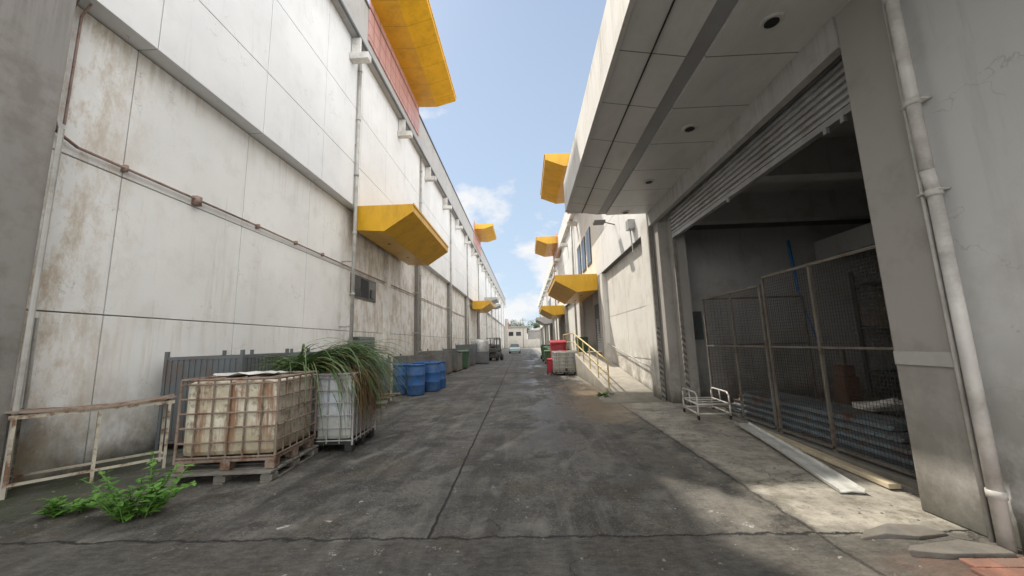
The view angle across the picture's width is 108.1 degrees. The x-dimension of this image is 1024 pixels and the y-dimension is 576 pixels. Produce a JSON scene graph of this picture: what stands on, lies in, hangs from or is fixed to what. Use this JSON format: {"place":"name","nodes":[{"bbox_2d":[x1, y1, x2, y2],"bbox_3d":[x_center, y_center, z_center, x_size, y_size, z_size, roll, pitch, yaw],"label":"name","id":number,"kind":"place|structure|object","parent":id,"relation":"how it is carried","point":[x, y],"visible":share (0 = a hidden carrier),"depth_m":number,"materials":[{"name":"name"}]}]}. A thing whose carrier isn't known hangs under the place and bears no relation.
{"place":"outdoors","nodes":[
{"label":"outdoors","id":0,"kind":"place"},
{"bbox_2d":[0,0,505,497],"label":"warehouse","id":1,"kind":"structure","parent":0,"point":[182,178],"depth_m":7.48,"materials":[{"name":"white paint"}]},
{"bbox_2d":[350,272,375,302],"bbox_3d":[-5.906,0.030,14.828,0.140,0.890,2.300,-2,-8,2],"label":"window","id":2,"kind":"structure","parent":1,"relation":"in","point":[365,289],"depth_m":14.82,"materials":[{"name":"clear glass"}]},
{"bbox_2d":[367,0,606,338],"label":"sky","id":3,"kind":"structure","parent":0,"point":[519,70],"materials":[{"name":"blue"}]},
{"bbox_2d":[504,319,508,348],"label":"office building","id":4,"kind":"structure","parent":0,"point":[506,336],"depth_m":113.34,"materials":[{"name":"white"}]},
{"bbox_2d":[0,347,1023,575],"bbox_3d":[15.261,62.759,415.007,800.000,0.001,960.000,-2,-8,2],"label":"ground","id":5,"kind":"structure","parent":0,"point":[496,480],"depth_m":3.66,"materials":[{"name":"concrete"}]},
{"bbox_2d":[31,495,100,517],"bbox_3d":[-4.533,2.210,3.818,0.517,0.216,0.354,0,-9,-9],"label":"weed plant","id":6,"kind":"object","parent":5,"relation":"on","point":[54,505],"visible":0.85,"depth_m":3.77,"materials":[{"name":"green plant"}]},
{"bbox_2d":[0,394,177,499],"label":"metal railing","id":7,"kind":"object","parent":5,"relation":"on","point":[165,400],"visible":0.98,"depth_m":4.78,"materials":[{"name":"metal"}]},
{"bbox_2d":[75,452,196,522],"bbox_3d":[-3.771,2.008,3.746,1.105,0.552,0.648,-2,-8,2],"label":"weed plant","id":8,"kind":"object","parent":5,"relation":"on","point":[154,496],"visible":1,"depth_m":3.67,"materials":[{"name":"green plant"}]},
{"bbox_2d":[155,349,288,449],"bbox_3d":[-5.315,1.989,6.984,1.355,1.620,1.355,-2,-8,0],"label":"steel crate","id":9,"kind":"object","parent":5,"relation":"on","point":[176,370],"visible":0.34,"depth_m":6.40,"materials":[{"name":"grey metal"}]},
{"bbox_2d":[165,445,318,486],"bbox_3d":[-3.601,2.416,5.115,1.260,0.130,1.224,-1,-8,-2],"label":"wooden pallet","id":10,"kind":"object","parent":5,"relation":"on","point":[269,475],"visible":0.59,"depth_m":4.70,"materials":[{"name":"brown wood"}]},
{"bbox_2d":[172,370,318,472],"bbox_3d":[-3.619,1.779,5.211,1.234,1.148,1.096,-1,-8,-3],"label":"bulk tank","id":11,"kind":"object","parent":10,"relation":"on","point":[231,420],"visible":0.93,"depth_m":4.74,"materials":[{"name":"beige plastic"}]},
{"bbox_2d":[213,370,289,375],"bbox_3d":[-3.617,1.186,5.215,0.898,0.041,0.550,-2,-8,2],"label":"plastic sheet","id":12,"kind":"object","parent":11,"relation":"on","point":[249,373],"visible":1,"depth_m":5.05,"materials":[{"name":"white plastic"}]},
{"bbox_2d":[250,348,317,369],"bbox_3d":[-5.004,2.229,8.657,1.355,1.620,1.355,-2,-8,5],"label":"steel crate","id":13,"kind":"object","parent":5,"relation":"on","point":[291,352],"visible":0.03,"depth_m":8.12,"materials":[{"name":"grey metal"}]},
{"bbox_2d":[292,369,376,451],"bbox_3d":[-3.114,2.026,6.328,1.234,1.230,1.057,-2,-8,-1],"label":"bulk tank","id":14,"kind":"object","parent":5,"relation":"on","point":[332,432],"visible":0.41,"depth_m":5.89,"materials":[{"name":"white plastic"}]},
{"bbox_2d":[248,337,425,448],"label":"cut palm leaves","id":15,"kind":"object","parent":14,"relation":"on","point":[352,359],"visible":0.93,"depth_m":6.21,"materials":[{"name":"green plant"}]},
{"bbox_2d":[369,352,392,399],"bbox_3d":[-4.119,2.619,11.053,0.955,1.500,0.580,-2,-8,2],"label":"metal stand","id":16,"kind":"object","parent":5,"relation":"on","point":[387,382],"visible":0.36,"depth_m":11.29,"materials":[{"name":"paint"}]},
{"bbox_2d":[376,398,388,407],"bbox_3d":[-4.074,3.184,10.198,1.260,0.130,1.224,1,-9,-15],"label":"wooden pallet","id":17,"kind":"object","parent":5,"relation":"on","point":[385,400],"visible":0.21,"depth_m":9.88,"materials":[{"name":"brown wood"}]},
{"bbox_2d":[377,392,399,398],"bbox_3d":[-3.932,3.038,10.336,1.600,0.160,0.626,3,-10,-28],"label":"plank pile","id":18,"kind":"object","parent":17,"relation":"on","point":[390,395],"visible":0.3,"depth_m":10.38,"materials":[{"name":"brown wood"}]},
{"bbox_2d":[392,364,407,395],"bbox_3d":[-3.784,3.083,12.530,0.584,0.998,0.584,-2,-8,2],"label":"blue drum","id":19,"kind":"object","parent":5,"relation":"on","point":[397,379],"visible":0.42,"depth_m":12.29,"materials":[{"name":"plastic"}]},
{"bbox_2d":[388,353,431,363],"bbox_3d":[-4.378,3.482,16.035,1.455,1.270,1.555,-2,-8,2],"label":"steel crate","id":20,"kind":"object","parent":5,"relation":"on","point":[411,359],"visible":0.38,"depth_m":15.35,"materials":[{"name":"grey metal"}]},
{"bbox_2d":[407,364,424,395],"bbox_3d":[-3.174,3.025,12.263,0.584,0.998,0.584,5,-11,-38],"label":"blue drum","id":21,"kind":"object","parent":5,"relation":"on","point":[416,374],"visible":0.91,"depth_m":12.04,"materials":[{"name":"plastic"}]},
{"bbox_2d":[424,362,439,391],"bbox_3d":[-2.858,3.162,13.243,0.584,0.998,0.584,-6,-10,28],"label":"blue drum","id":22,"kind":"object","parent":5,"relation":"on","point":[432,376],"visible":0.91,"depth_m":13.01,"materials":[{"name":"plastic"}]},
{"bbox_2d":[420,348,451,374],"bbox_3d":[-4.206,4.119,20.791,1.455,1.397,1.555,-2,-8,1],"label":"steel crate","id":23,"kind":"object","parent":5,"relation":"on","point":[448,353],"visible":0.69,"depth_m":20.12,"materials":[{"name":"grey metal"}]},
{"bbox_2d":[431,361,445,388],"bbox_3d":[-2.797,3.284,14.082,0.584,0.998,0.584,3,-10,-28],"label":"blue drum","id":24,"kind":"object","parent":5,"relation":"on","point":[442,374],"visible":0.49,"depth_m":13.90,"materials":[{"name":"plastic"}]},
{"bbox_2d":[432,354,445,360],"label":"steel crate","id":25,"kind":"object","parent":5,"relation":"on","point":[440,358],"visible":0.19,"depth_m":17.78,"materials":[{"name":"grey metal"}]},
{"bbox_2d":[443,347,469,366],"bbox_3d":[-3.907,4.905,26.227,1.655,1.420,1.655,-2,-8,2],"label":"steel crate","id":26,"kind":"object","parent":5,"relation":"on","point":[454,350],"visible":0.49,"depth_m":26.27,"materials":[{"name":"grey metal"}]},
{"bbox_2d":[452,352,462,371],"bbox_3d":[-3.922,4.558,22.941,1.455,1.143,1.555,-2,-8,3],"label":"steel crate","id":27,"kind":"object","parent":5,"relation":"on","point":[457,365],"visible":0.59,"depth_m":22.21,"materials":[{"name":"grey metal"}]},
{"bbox_2d":[456,350,468,367],"bbox_3d":[-3.268,4.737,24.618,0.744,1.242,1.031,1,-9,-15],"label":"wheeled bin","id":28,"kind":"object","parent":5,"relation":"on","point":[465,355],"visible":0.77,"depth_m":24.25,"materials":[{"name":"green plastic"}]},
{"bbox_2d":[455,343,476,361],"bbox_3d":[-3.748,5.420,30.696,1.655,1.704,1.490,-2,-8,-1],"label":"steel crate","id":29,"kind":"object","parent":5,"relation":"on","point":[473,347],"visible":0.41,"depth_m":30.05,"materials":[{"name":"grey metal"}]},
{"bbox_2d":[470,350,475,365],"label":"steel crate","id":30,"kind":"object","parent":5,"relation":"on","point":[472,358],"visible":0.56,"depth_m":27.98,"materials":[{"name":"grey metal"}]},
{"bbox_2d":[33,402,922,575],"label":"gravel debris","id":31,"kind":"object","parent":5,"relation":"on","point":[429,574],"visible":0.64,"depth_m":3.56,"materials":[{"name":"grey gravel"}]},
{"bbox_2d":[471,339,488,351],"bbox_3d":[-2.866,5.586,33.166,1.600,2.050,1.584,-2,-8,2],"label":"steel tank","id":32,"kind":"object","parent":5,"relation":"on","point":[482,345],"visible":0.46,"depth_m":32.59,"materials":[{"name":"silver metal"}]},
{"bbox_2d":[476,352,488,363],"bbox_3d":[-2.824,5.799,31.011,1.787,0.994,1.490,-2,-8,-1],"label":"steel crate","id":33,"kind":"object","parent":5,"relation":"on","point":[482,357],"visible":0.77,"depth_m":30.30,"materials":[{"name":"grey metal"}]},
{"bbox_2d":[486,338,503,360],"bbox_3d":[-1.636,5.999,36.536,1.360,2.149,3.100,-4,-9,16],"label":"forklift","id":34,"kind":"object","parent":5,"relation":"on","point":[495,353],"visible":0.8,"depth_m":35.52,"materials":[{"name":"black metal"}]},
{"bbox_2d":[509,344,520,352],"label":"parked car","id":35,"kind":"object","parent":5,"relation":"on","point":[514,348],"visible":0.99,"depth_m":57.64,"materials":[{"name":"paint"}]},
{"bbox_2d":[509,319,524,325],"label":"tree","id":36,"kind":"object","parent":5,"relation":"on","point":[520,324],"visible":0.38,"depth_m":140.72,"materials":[{"name":"green plant"}]},
{"bbox_2d":[509,326,527,339],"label":"factory","id":37,"kind":"structure","parent":5,"relation":"on","point":[515,332],"depth_m":121.11,"materials":[{"name":"white concrete"}]},
{"bbox_2d":[525,320,539,333],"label":"tree","id":38,"kind":"object","parent":5,"relation":"on","point":[532,324],"visible":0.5,"depth_m":142.31,"materials":[{"name":"green plant"}]},
{"bbox_2d":[527,327,540,338],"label":"warehouse","id":39,"kind":"structure","parent":5,"relation":"on","point":[535,333],"depth_m":124.84,"materials":[{"name":"white paint"}]},
{"bbox_2d":[542,346,549,361],"bbox_3d":[2.945,5.424,30.458,0.682,1.242,0.945,2,-9,-21],"label":"wheeled bin","id":40,"kind":"object","parent":5,"relation":"on","point":[543,349],"visible":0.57,"depth_m":30.53,"materials":[{"name":"green plastic"}]},
{"bbox_2d":[544,350,550,363],"bbox_3d":[2.744,5.102,27.479,0.682,1.016,0.945,-2,-8,2],"label":"wheeled bin","id":41,"kind":"object","parent":5,"relation":"on","point":[547,353],"visible":0.49,"depth_m":27.12,"materials":[{"name":"green plastic"}]},
{"bbox_2d":[546,358,552,373],"bbox_3d":[1.909,3.949,18.773,0.279,0.791,0.430,-1,-8,-4],"label":"wheeled bin","id":42,"kind":"object","parent":5,"relation":"on","point":[549,365],"visible":1,"depth_m":18.61,"materials":[{"name":"red plastic"}]},
{"bbox_2d":[549,340,563,357],"bbox_3d":[2.474,3.718,20.411,0.744,1.694,0.945,-2,-8,2],"label":"wheeled bin","id":43,"kind":"object","parent":5,"relation":"on","point":[556,345],"visible":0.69,"depth_m":20.07,"materials":[{"name":"red plastic"}]},
{"bbox_2d":[551,350,577,374],"bbox_3d":[2.641,3.695,18.464,1.234,1.160,1.057,-2,-8,2],"label":"bulk tank","id":44,"kind":"object","parent":5,"relation":"on","point":[564,361],"visible":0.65,"depth_m":18.02,"materials":[{"name":"plastic"}]},
{"bbox_2d":[597,392,608,396],"bbox_3d":[2.613,3.043,10.620,0.447,0.157,0.267,-10,-12,43],"label":"weed plant","id":45,"kind":"object","parent":5,"relation":"on","point":[604,394],"visible":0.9,"depth_m":10.63,"materials":[{"name":"green plant"}]},
{"bbox_2d":[574,353,668,402],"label":"loading ramp","id":46,"kind":"structure","parent":5,"relation":"on","point":[625,387],"depth_m":12.28,"materials":[{"name":"concrete"}]},
{"bbox_2d":[563,333,609,388],"bbox_3d":[3.073,3.009,17.322,0.080,1.919,12.750,-2,-8,2],"label":"handrail","id":47,"kind":"object","parent":46,"relation":"attached to","point":[597,363],"visible":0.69,"depth_m":14.09,"materials":[{"name":"yellow metal"}]},
{"bbox_2d":[682,387,731,419],"bbox_3d":[4.008,2.373,7.696,0.640,0.537,0.920,-3,-8,6],"label":"trolley","id":48,"kind":"object","parent":5,"relation":"on","point":[701,403],"visible":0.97,"depth_m":7.56,"materials":[{"name":"metal"}]},
{"bbox_2d":[535,0,1023,552],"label":"warehouse","id":49,"kind":"structure","parent":5,"relation":"on","point":[721,146],"depth_m":4.61,"materials":[{"name":"grey paint"}]},
{"bbox_2d":[577,244,581,273],"bbox_3d":[4.155,-1.635,22.846,0.075,1.900,1.200,-2,-8,2],"label":"window","id":50,"kind":"structure","parent":49,"relation":"in","point":[579,248],"depth_m":22.59,"materials":[{"name":"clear glass"}]},
{"bbox_2d":[581,236,586,272],"bbox_3d":[4.093,-1.883,21.166,0.075,1.900,1.200,-2,-8,2],"label":"window","id":51,"kind":"structure","parent":49,"relation":"in","point":[583,250],"depth_m":20.95,"materials":[{"name":"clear glass"}]},
{"bbox_2d":[585,226,591,266],"bbox_3d":[4.032,-2.131,19.485,0.075,1.900,1.200,-2,-8,2],"label":"window","id":52,"kind":"structure","parent":49,"relation":"in","point":[588,237],"depth_m":19.27,"materials":[{"name":"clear glass"}]},
{"bbox_2d":[594,303,601,350],"bbox_3d":[5.139,2.311,21.824,0.050,2.800,2.200,-2,-8,2],"label":"roller door","id":53,"kind":"structure","parent":49,"relation":"in","point":[596,307],"depth_m":22.18,"materials":[{"name":"grey metal"}]},
{"bbox_2d":[725,390,914,471],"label":"corrugated sheets","id":54,"kind":"object","parent":49,"relation":"on","point":[853,414],"visible":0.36,"depth_m":4.96,"materials":[{"name":"grey metal"}]},
{"bbox_2d":[852,398,903,411],"bbox_3d":[4.915,1.512,4.742,0.516,0.274,0.827,-2,-8,2],"label":"scrap fitting","id":55,"kind":"object","parent":54,"relation":"on","point":[892,402],"visible":0.53,"depth_m":4.84,"materials":[{"name":"metal"}]},
{"bbox_2d":[848,271,897,394],"bbox_3d":[10.727,0.983,8.919,3.670,3.140,1.170,-2,-8,2],"label":"storage rack","id":56,"kind":"object","parent":49,"relation":"on","point":[884,312],"visible":0.1,"depth_m":9.38,"materials":[{"name":"grey metal"}]},
{"bbox_2d":[734,421,865,492],"bbox_3d":[3.741,2.212,5.151,0.240,0.108,2.954,-4,-9,13],"label":"gutter strip","id":57,"kind":"object","parent":5,"relation":"on","point":[834,479],"visible":1,"depth_m":4.48,"materials":[{"name":"white metal"}]},
{"bbox_2d":[701,245,915,476],"bbox_3d":[5.340,1.042,5.988,2.216,2.590,4.430,-2,-8,2],"label":"cage","id":58,"kind":"object","parent":5,"relation":"on","point":[768,340],"visible":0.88,"depth_m":5.49,"materials":[{"name":"metal"}]},
{"bbox_2d":[757,426,901,488],"bbox_3d":[4.041,2.219,5.128,0.120,0.055,2.725,-2,-8,5],"label":"timber plank","id":59,"kind":"object","parent":5,"relation":"on","point":[871,476],"visible":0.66,"depth_m":4.40,"materials":[{"name":"beige wood"}]},
{"bbox_2d":[861,523,1017,558],"bbox_3d":[3.146,1.934,2.857,0.864,0.053,0.480,-2,-8,2],"label":"broken slab","id":60,"kind":"object","parent":5,"relation":"on","point":[954,549],"depth_m":2.73,"materials":[{"name":"grey concrete"}]},
{"bbox_2d":[959,557,1023,575],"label":"brick patch","id":61,"kind":"object","parent":5,"relation":"on","point":[997,566],"visible":1,"depth_m":2.50,"materials":[{"name":"brick"}]},
{"bbox_2d":[509,338,539,347],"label":"boundary wall","id":62,"kind":"structure","parent":0,"point":[531,343],"depth_m":116.62,"materials":[{"name":"white paint"}]},
{"bbox_2d":[575,337,587,352],"bbox_3d":[3.735,3.046,19.856,0.620,0.847,0.859,-2,-8,2],"label":"wheeled bin","id":63,"kind":"object","parent":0,"point":[585,339],"visible":0.75,"depth_m":19.52,"materials":[{"name":"green plastic"}]},
{"bbox_2d":[832,349,862,404],"bbox_3d":[6.340,1.791,7.039,0.300,1.240,0.300,-2,-8,2],"label":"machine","id":64,"kind":"object","parent":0,"point":[847,376],"visible":0.51,"depth_m":6.95,"materials":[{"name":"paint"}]}
]}

